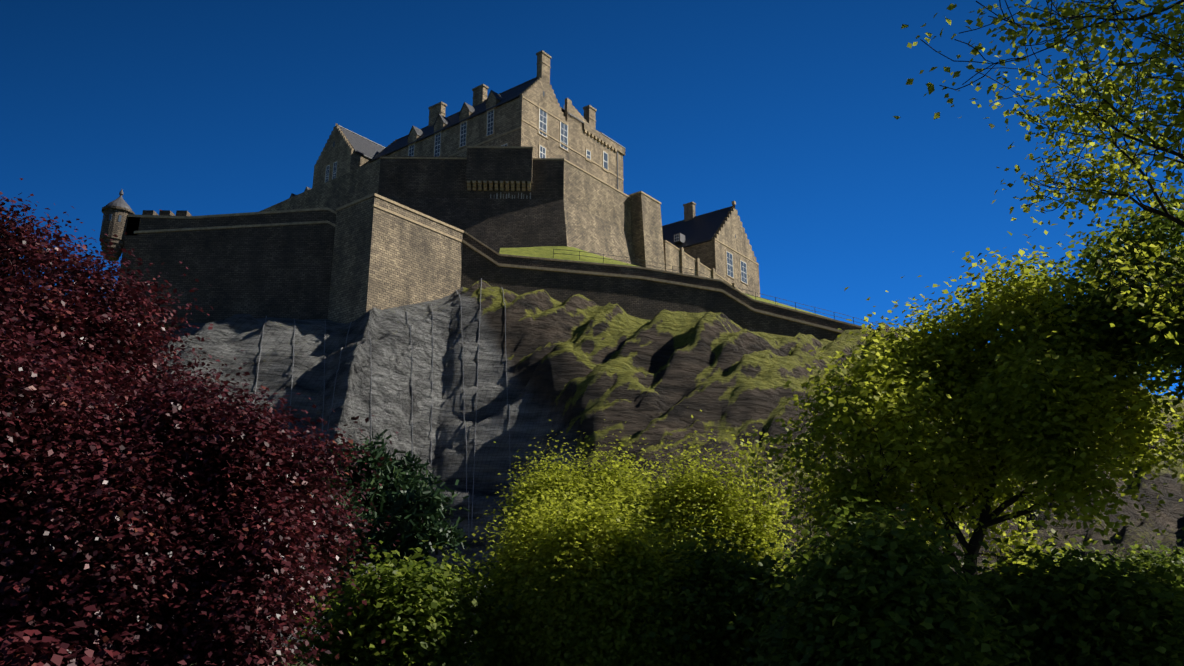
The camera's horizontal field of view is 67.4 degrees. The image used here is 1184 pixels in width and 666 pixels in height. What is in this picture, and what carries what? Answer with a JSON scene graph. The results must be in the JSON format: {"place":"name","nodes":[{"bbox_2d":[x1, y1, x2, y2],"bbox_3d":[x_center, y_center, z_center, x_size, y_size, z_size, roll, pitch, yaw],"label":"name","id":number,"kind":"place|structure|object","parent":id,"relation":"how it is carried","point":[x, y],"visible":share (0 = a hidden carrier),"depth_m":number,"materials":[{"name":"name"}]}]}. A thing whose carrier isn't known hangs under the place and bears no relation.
{"place":"outdoors","nodes":[
{"label":"outdoors","id":0,"kind":"place"},
{"bbox_2d":[179,650,480,665],"bbox_3d":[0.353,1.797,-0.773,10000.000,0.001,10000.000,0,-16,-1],"label":"ground sheet","id":1,"kind":"object","parent":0,"point":[313,661],"depth_m":24.60,"materials":[{"name":"green plant"}]},
{"bbox_2d":[0,508,188,665],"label":"understorey bush","id":2,"kind":"object","parent":1,"relation":"on","point":[15,650],"visible":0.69,"depth_m":11.71,"materials":[{"name":"red plant"}]},
{"bbox_2d":[0,178,201,441],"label":"copper beech tree","id":3,"kind":"object","parent":1,"relation":"on","point":[19,236],"visible":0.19,"depth_m":17.01,"materials":[{"name":"red plant"}]},
{"bbox_2d":[0,209,261,567],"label":"copper beech tree","id":4,"kind":"object","parent":1,"relation":"on","point":[45,373],"visible":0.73,"depth_m":15.21,"materials":[{"name":"red plant"}]},
{"bbox_2d":[0,353,401,665],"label":"copper beech tree","id":5,"kind":"object","parent":1,"relation":"on","point":[180,493],"visible":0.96,"depth_m":12.88,"materials":[{"name":"red plant"}]},
{"bbox_2d":[275,429,481,656],"bbox_3d":[-6.588,6.888,28.695,7.922,7.285,7.723,0,-16,-1],"label":"bush","id":6,"kind":"object","parent":1,"relation":"on","point":[416,521],"visible":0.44,"depth_m":26.40,"materials":[{"name":"dark green leaf"},{"name":"bark"}]},
{"bbox_2d":[274,537,532,665],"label":"understorey bush","id":7,"kind":"object","parent":1,"relation":"on","point":[411,613],"visible":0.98,"depth_m":17.50,"materials":[{"name":"green plant"}]},
{"bbox_2d":[448,455,650,665],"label":"bush","id":8,"kind":"object","parent":1,"relation":"on","point":[501,642],"visible":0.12,"depth_m":19.69,"materials":[{"name":"green plant"}]},
{"bbox_2d":[481,419,679,566],"bbox_3d":[-0.231,6.683,27.871,6.383,7.745,5.227,0,-16,-1],"label":"bush","id":9,"kind":"object","parent":1,"relation":"on","point":[562,473],"visible":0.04,"depth_m":27.78,"materials":[{"name":"green plant"}]},
{"bbox_2d":[488,435,746,665],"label":"bush","id":10,"kind":"object","parent":1,"relation":"on","point":[580,614],"visible":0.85,"depth_m":17.78,"materials":[{"name":"green plant"}]},
{"bbox_2d":[601,407,798,578],"bbox_3d":[2.759,6.990,24.899,6.268,9.794,5.986,0,-16,-1],"label":"bush","id":11,"kind":"object","parent":1,"relation":"on","point":[693,496],"visible":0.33,"depth_m":24.26,"materials":[{"name":"green plant"}]},
{"bbox_2d":[613,508,798,665],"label":"understorey bush","id":12,"kind":"object","parent":1,"relation":"on","point":[727,599],"visible":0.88,"depth_m":17.46,"materials":[{"name":"green plant"}]},
{"bbox_2d":[705,421,808,570],"bbox_3d":[4.592,5.802,24.606,3.228,6.595,2.981,0,-16,-1],"label":"bush","id":13,"kind":"object","parent":1,"relation":"on","point":[774,510],"visible":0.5,"depth_m":24.84,"materials":[{"name":"green plant"}]},
{"bbox_2d":[761,403,857,577],"bbox_3d":[5.680,4.806,21.794,3.088,6.960,2.913,-3,-16,9],"label":"bush","id":14,"kind":"object","parent":1,"relation":"on","point":[791,499],"visible":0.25,"depth_m":22.00,"materials":[{"name":"green plant"}]},
{"bbox_2d":[722,475,1033,665],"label":"understorey bush","id":15,"kind":"object","parent":1,"relation":"on","point":[883,597],"visible":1,"depth_m":12.78,"materials":[{"name":"green plant"}]},
{"bbox_2d":[780,541,986,583],"bbox_3d":[6.295,6.167,19.901,4.974,3.742,4.833,-9,-18,29],"label":"understorey bush","id":16,"kind":"object","parent":1,"relation":"on","point":[814,551],"depth_m":20.30,"materials":[{"name":"green plant"}]},
{"bbox_2d":[738,224,1183,591],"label":"tree","id":17,"kind":"object","parent":1,"relation":"on","point":[1053,414],"visible":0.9,"depth_m":17.76,"materials":[{"name":"green plant"}]},
{"bbox_2d":[893,0,1183,344],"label":"tall tree","id":18,"kind":"object","parent":1,"relation":"on","point":[1104,104],"visible":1,"depth_m":11.82,"materials":[{"name":"green plant"}]},
{"bbox_2d":[986,532,1140,578],"bbox_3d":[12.181,7.081,22.598,4.639,3.886,5.430,0,-16,-1],"label":"understorey bush","id":19,"kind":"object","parent":1,"relation":"on","point":[1071,560],"depth_m":22.37,"materials":[{"name":"green plant"}]},
{"bbox_2d":[949,540,1183,665],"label":"understorey bush","id":20,"kind":"object","parent":1,"relation":"on","point":[1076,652],"visible":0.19,"depth_m":14.54,"materials":[{"name":"green plant"}]},
{"bbox_2d":[961,529,1183,665],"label":"understorey bush","id":21,"kind":"object","parent":1,"relation":"on","point":[1058,598],"visible":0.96,"depth_m":14.29,"materials":[{"name":"green plant"}]},
{"bbox_2d":[970,127,1183,530],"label":"tree","id":22,"kind":"object","parent":1,"relation":"on","point":[1171,351],"visible":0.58,"depth_m":17.53,"materials":[{"name":"green plant"}]},
{"bbox_2d":[1102,527,1183,644],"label":"understorey bush","id":23,"kind":"object","parent":1,"relation":"on","point":[1174,560],"visible":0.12,"depth_m":24.75,"materials":[{"name":"green plant"}]},
{"bbox_2d":[259,146,664,273],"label":"bastion wall","id":24,"kind":"structure","parent":0,"point":[568,204],"depth_m":108.90,"materials":[{"name":"stone"}]},
{"bbox_2d":[290,186,311,197],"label":"range","id":25,"kind":"structure","parent":24,"relation":"on","point":[306,189],"depth_m":143.41,"materials":[{"name":"stone"}]},
{"bbox_2d":[312,123,385,187],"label":"gabled building","id":26,"kind":"structure","parent":24,"relation":"on","point":[344,151],"depth_m":133.46,"materials":[{"name":"stone"}]},
{"bbox_2d":[369,50,568,161],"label":"block","id":27,"kind":"structure","parent":24,"relation":"on","point":[528,113],"depth_m":119.89,"materials":[{"name":"stone"}]},
{"bbox_2d":[490,192,530,198],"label":"lime streaks","id":28,"kind":"object","parent":24,"relation":"attached to","point":[512,196],"visible":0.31,"depth_m":108.34,"materials":[{"name":"grey"}]},
{"bbox_2d":[559,98,625,192],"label":"wing","id":29,"kind":"structure","parent":24,"relation":"on","point":[595,152],"depth_m":126.55,"materials":[{"name":"beige stone"}]},
{"bbox_2d":[0,0,1183,397],"label":"sky","id":30,"kind":"structure","parent":0,"point":[784,111],"materials":[{"name":"blue"}]},
{"bbox_2d":[118,280,1183,649],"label":"rock cliff","id":31,"kind":"structure","parent":0,"point":[580,368],"depth_m":79.50,"materials":[{"name":"grey stone"}]},
{"bbox_2d":[116,207,336,324],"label":"curtain wall","id":32,"kind":"structure","parent":31,"relation":"on","point":[269,264],"depth_m":89.43,"materials":[{"name":"stone"}]},
{"bbox_2d":[99,189,134,260],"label":"sentry box","id":33,"kind":"object","parent":32,"relation":"attached to","point":[117,207],"visible":0.77,"depth_m":89.58,"materials":[{"name":"stone"}]},
{"bbox_2d":[103,214,121,221],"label":"turret windows","id":34,"kind":"structure","parent":33,"relation":"attached to","point":[110,217],"depth_m":89.63,"materials":[{"name":"black glass"}]},
{"bbox_2d":[253,278,512,537],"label":"rock cracks","id":35,"kind":"object","parent":31,"relation":"on","point":[412,396],"visible":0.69,"depth_m":79.53,"materials":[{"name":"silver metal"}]},
{"bbox_2d":[328,193,463,323],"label":"bastion wall","id":36,"kind":"structure","parent":31,"relation":"on","point":[388,253],"depth_m":88.40,"materials":[{"name":"stone"}]},
{"bbox_2d":[461,230,875,340],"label":"curtain wall","id":37,"kind":"structure","parent":31,"relation":"on","point":[643,293],"depth_m":97.90,"materials":[{"name":"stone"}]},
{"bbox_2d":[499,246,831,318],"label":"bank grass","id":38,"kind":"structure","parent":0,"point":[544,251],"depth_m":102.52,"materials":[{"name":"green plant"}]},
{"bbox_2d":[663,240,743,292],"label":"terrace wall","id":39,"kind":"structure","parent":38,"relation":"on","point":[676,256],"depth_m":129.11,"materials":[{"name":"stone"}]},
{"bbox_2d":[553,249,876,327],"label":"terrace railing","id":40,"kind":"object","parent":38,"relation":"on","point":[579,255],"visible":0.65,"depth_m":104.31,"materials":[{"name":"grey metal"}]},
{"bbox_2d":[662,201,759,296],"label":"house","id":41,"kind":"structure","parent":0,"point":[717,241],"depth_m":148.64,"materials":[{"name":"stone"}]}
]}

